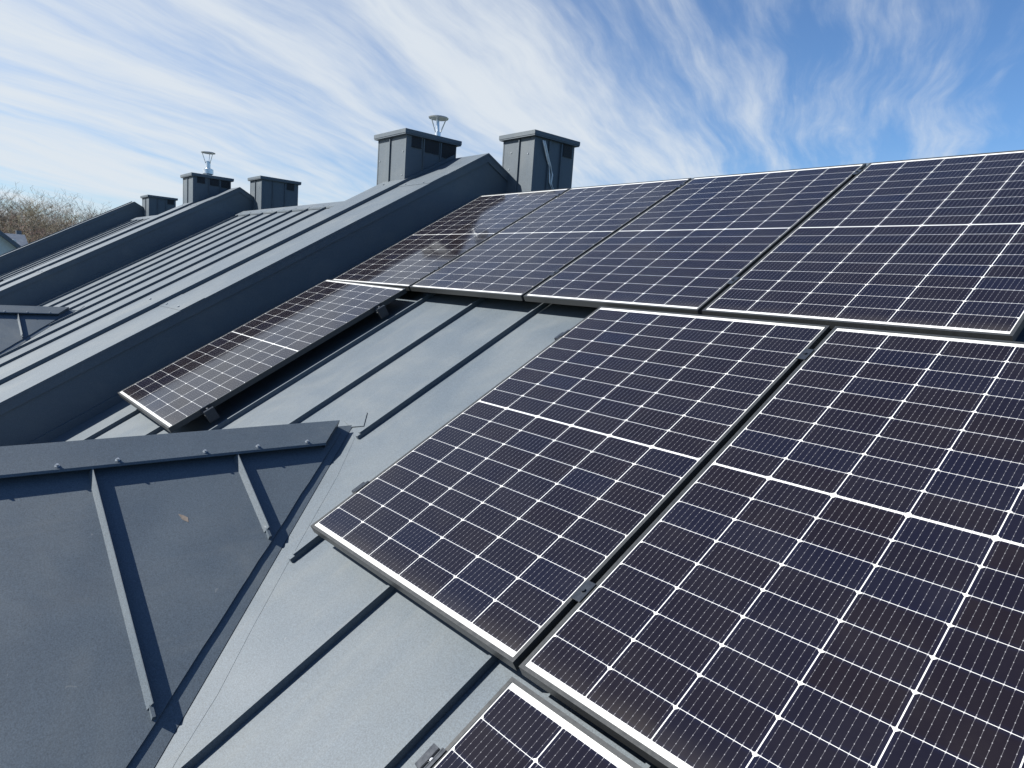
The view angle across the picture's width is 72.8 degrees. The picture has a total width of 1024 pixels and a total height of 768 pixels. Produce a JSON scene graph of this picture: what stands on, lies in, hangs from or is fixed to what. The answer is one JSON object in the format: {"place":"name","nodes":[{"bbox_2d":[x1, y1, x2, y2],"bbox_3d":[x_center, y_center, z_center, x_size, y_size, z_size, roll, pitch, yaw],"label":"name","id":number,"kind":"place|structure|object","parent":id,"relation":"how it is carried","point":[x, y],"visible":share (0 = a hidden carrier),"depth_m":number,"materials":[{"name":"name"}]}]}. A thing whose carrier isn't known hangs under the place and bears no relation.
{"place":"outdoors","nodes":[
{"label":"outdoors","id":0,"kind":"place"},
{"bbox_2d":[0,230,20,254],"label":"neighbour house","id":1,"kind":"structure","parent":0,"point":[7,244],"depth_m":29.76,"materials":[{"name":"grey"}]},
{"bbox_2d":[5,230,27,245],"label":"grey house","id":2,"kind":"structure","parent":0,"point":[19,238],"depth_m":46.06,"materials":[{"name":"grey metal"}]},
{"bbox_2d":[0,0,1023,232],"label":"sky","id":3,"kind":"structure","parent":0,"point":[103,101],"materials":[{"name":"blue"}]},
{"label":"ground","id":4,"kind":"structure","parent":0,"visible":0},
{"bbox_2d":[0,185,29,224],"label":"bare tree","id":5,"kind":"object","parent":4,"relation":"on","point":[10,202],"visible":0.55,"depth_m":66.58,"materials":[{"name":"brown plant"}]},
{"bbox_2d":[0,196,57,239],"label":"bare tree","id":6,"kind":"object","parent":4,"relation":"on","point":[3,220],"visible":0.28,"depth_m":62.01,"materials":[{"name":"brown plant"}]},
{"bbox_2d":[0,209,74,241],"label":"wood","id":7,"kind":"object","parent":4,"relation":"on","point":[29,233],"visible":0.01,"depth_m":59.12,"materials":[{"name":"brown plant"}]},
{"bbox_2d":[0,193,80,242],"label":"bare tree","id":8,"kind":"object","parent":4,"relation":"on","point":[28,224],"visible":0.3,"depth_m":68.89,"materials":[{"name":"brown plant"}]},
{"bbox_2d":[0,183,81,242],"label":"wood","id":9,"kind":"object","parent":4,"relation":"on","point":[29,237],"visible":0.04,"depth_m":58.90,"materials":[{"name":"brown plant"}]},
{"bbox_2d":[0,190,86,236],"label":"wood","id":10,"kind":"object","parent":4,"relation":"on","point":[40,212],"visible":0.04,"depth_m":77.64,"materials":[{"name":"brown plant"}]},
{"bbox_2d":[1,191,105,240],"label":"bare tree","id":11,"kind":"object","parent":4,"relation":"on","point":[54,215],"visible":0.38,"depth_m":65.25,"materials":[{"name":"brown plant"}]},
{"bbox_2d":[8,201,111,235],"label":"bare tree","id":12,"kind":"object","parent":4,"relation":"on","point":[73,217],"visible":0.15,"depth_m":74.59,"materials":[{"name":"brown plant"}]},
{"bbox_2d":[41,198,100,226],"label":"bare tree","id":13,"kind":"object","parent":4,"relation":"on","point":[74,223],"visible":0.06,"depth_m":76.96,"materials":[{"name":"brown plant"}]},
{"bbox_2d":[0,201,143,274],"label":"party wall","id":14,"kind":"structure","parent":4,"relation":"on","point":[21,256],"depth_m":16.21,"materials":[{"name":"metal"}]},
{"bbox_2d":[0,172,233,281],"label":"row house","id":15,"kind":"structure","parent":4,"relation":"on","point":[197,187],"depth_m":14.95,"materials":[{"name":"grey metal"}]},
{"bbox_2d":[201,151,214,174],"bbox_3d":[-5.301,-3.820,12.113,0.235,0.455,0.235,-3,10,-41],"label":"flue pipe","id":16,"kind":"object","parent":15,"relation":"on","point":[207,170],"visible":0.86,"depth_m":12.07,"materials":[{"name":"silver metal"}]},
{"bbox_2d":[0,187,253,305],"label":"party wall","id":17,"kind":"structure","parent":4,"relation":"on","point":[49,280],"depth_m":10.84,"materials":[{"name":"metal"}]},
{"bbox_2d":[0,128,461,368],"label":"row house","id":18,"kind":"structure","parent":4,"relation":"on","point":[404,153],"depth_m":8.64,"materials":[{"name":"grey metal"}]},
{"bbox_2d":[429,115,448,135],"bbox_3d":[-0.762,-2.634,7.152,0.207,0.245,0.207,-3,10,-41],"label":"flue pipe","id":19,"kind":"object","parent":18,"relation":"on","point":[437,118],"visible":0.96,"depth_m":7.13,"materials":[{"name":"silver metal"}]},
{"bbox_2d":[0,153,508,445],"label":"party wall","id":20,"kind":"structure","parent":4,"relation":"on","point":[52,391],"depth_m":5.53,"materials":[{"name":"metal"}]},
{"bbox_2d":[0,129,1023,767],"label":"row house","id":21,"kind":"structure","parent":4,"relation":"on","point":[198,593],"depth_m":2.36,"materials":[{"name":"grey metal"}]},
{"bbox_2d":[199,403,219,422],"bbox_3d":[-1.727,0.166,3.970,0.066,0.089,0.054,-38,31,-30],"label":"panel clamp","id":22,"kind":"object","parent":21,"relation":"attached to","point":[209,412],"visible":1,"depth_m":3.96,"materials":[{"name":"metal"}]},
{"bbox_2d":[118,279,406,432],"bbox_3d":[-1.688,-0.283,4.711,1.722,0.032,1.134,-37,32,-30],"label":"solar panel","id":23,"kind":"object","parent":21,"relation":"attached to","point":[175,395],"visible":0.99,"depth_m":4.59,"materials":[{"name":"black glass"}]},
{"bbox_2d":[352,481,368,492],"bbox_3d":[-0.578,0.427,2.709,0.066,0.089,0.054,-38,31,-30],"label":"panel clamp","id":24,"kind":"object","parent":21,"relation":"attached to","point":[360,486],"visible":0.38,"depth_m":2.69,"materials":[{"name":"metal"}]},
{"bbox_2d":[373,302,388,318],"bbox_3d":[-0.868,-0.485,4.603,0.066,0.089,0.054,-38,31,-30],"label":"panel clamp","id":25,"kind":"object","parent":21,"relation":"attached to","point":[380,309],"visible":1,"depth_m":4.59,"materials":[{"name":"metal"}]},
{"bbox_2d":[415,743,445,767],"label":"panel clamp","id":26,"kind":"object","parent":21,"relation":"attached to","point":[431,755],"visible":0.61,"depth_m":1.57,"materials":[{"name":"metal"}]},
{"bbox_2d":[332,188,569,290],"bbox_3d":[-0.490,-1.193,5.595,1.722,0.033,1.134,-38,31,-30],"label":"solar panel","id":27,"kind":"object","parent":21,"relation":"attached to","point":[412,259],"visible":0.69,"depth_m":5.51,"materials":[{"name":"black glass"}]},
{"bbox_2d":[431,677,641,767],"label":"solar panel","id":28,"kind":"object","parent":21,"relation":"attached to","point":[513,723],"visible":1,"depth_m":1.53,"materials":[{"name":"black glass"}]},
{"bbox_2d":[542,140,551,189],"bbox_3d":[0.394,-2.102,6.921,0.316,0.580,0.030,-3,10,-41],"label":"cable","id":29,"kind":"object","parent":21,"relation":"attached to","point":[547,162],"visible":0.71,"depth_m":6.86,"materials":[{"name":"grey metal"}]},
{"bbox_2d":[544,141,553,188],"bbox_3d":[0.410,-2.103,6.936,0.316,0.580,0.030,-3,10,-41],"label":"cable","id":30,"kind":"object","parent":21,"relation":"attached to","point":[549,163],"visible":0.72,"depth_m":6.89,"materials":[{"name":"grey metal"}]},
{"bbox_2d":[410,178,690,300],"bbox_3d":[0.270,-1.021,4.741,1.722,0.033,1.134,-38,31,-30],"label":"solar panel","id":31,"kind":"object","parent":21,"relation":"attached to","point":[518,260],"visible":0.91,"depth_m":4.63,"materials":[{"name":"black glass"}]},
{"bbox_2d":[549,270,560,276],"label":"panel clamp","id":32,"kind":"object","parent":21,"relation":"attached to","point":[554,273],"visible":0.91,"depth_m":4.01,"materials":[{"name":"metal"}]},
{"bbox_2d":[554,330,569,339],"bbox_3d":[0.248,-0.207,3.316,0.066,0.089,0.054,-38,31,-30],"label":"panel clamp","id":33,"kind":"object","parent":21,"relation":"attached to","point":[560,335],"visible":0.33,"depth_m":3.29,"materials":[{"name":"metal"}]},
{"bbox_2d":[311,306,829,670],"bbox_3d":[0.225,0.166,2.578,1.722,0.032,1.134,-38,31,-30],"label":"solar panel","id":34,"kind":"object","parent":21,"relation":"attached to","point":[506,518],"visible":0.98,"depth_m":2.40,"materials":[{"name":"black glass"}]},
{"bbox_2d":[571,580,595,603],"bbox_3d":[0.202,0.583,1.860,0.070,0.094,0.033,-38,31,-30],"label":"panel clamp","id":35,"kind":"object","parent":21,"relation":"attached to","point":[583,591],"visible":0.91,"depth_m":1.84,"materials":[{"name":"metal"}]},
{"bbox_2d":[524,163,865,314],"bbox_3d":[1.029,-0.850,3.886,1.722,0.033,1.134,-38,31,-30],"label":"solar panel","id":36,"kind":"object","parent":21,"relation":"attached to","point":[695,245],"visible":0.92,"depth_m":3.76,"materials":[{"name":"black glass"}]},
{"bbox_2d":[726,277,739,285],"bbox_3d":[1.019,-0.437,3.178,0.070,0.095,0.033,-38,31,-30],"label":"panel clamp","id":37,"kind":"object","parent":21,"relation":"attached to","point":[732,280],"visible":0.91,"depth_m":3.15,"materials":[{"name":"metal"}]},
{"bbox_2d":[519,326,1023,767],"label":"solar panel","id":38,"kind":"object","parent":21,"relation":"attached to","point":[819,563],"visible":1,"depth_m":1.64,"materials":[{"name":"black glass"}]},
{"bbox_2d":[796,349,813,363],"bbox_3d":[1.056,-0.072,2.487,0.070,0.094,0.033,-38,31,-30],"label":"panel clamp","id":39,"kind":"object","parent":21,"relation":"attached to","point":[804,355],"visible":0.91,"depth_m":2.46,"materials":[{"name":"metal"}]},
{"bbox_2d":[851,169,862,176],"bbox_3d":[1.907,-1.129,3.829,0.070,0.094,0.033,-38,31,-30],"label":"panel clamp","id":40,"kind":"object","parent":21,"relation":"attached to","point":[855,173],"visible":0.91,"depth_m":3.80,"materials":[{"name":"metal"}]},
{"bbox_2d":[702,150,1023,340],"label":"solar panel","id":41,"kind":"object","parent":21,"relation":"attached to","point":[934,245],"visible":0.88,"depth_m":2.90,"materials":[{"name":"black glass"}]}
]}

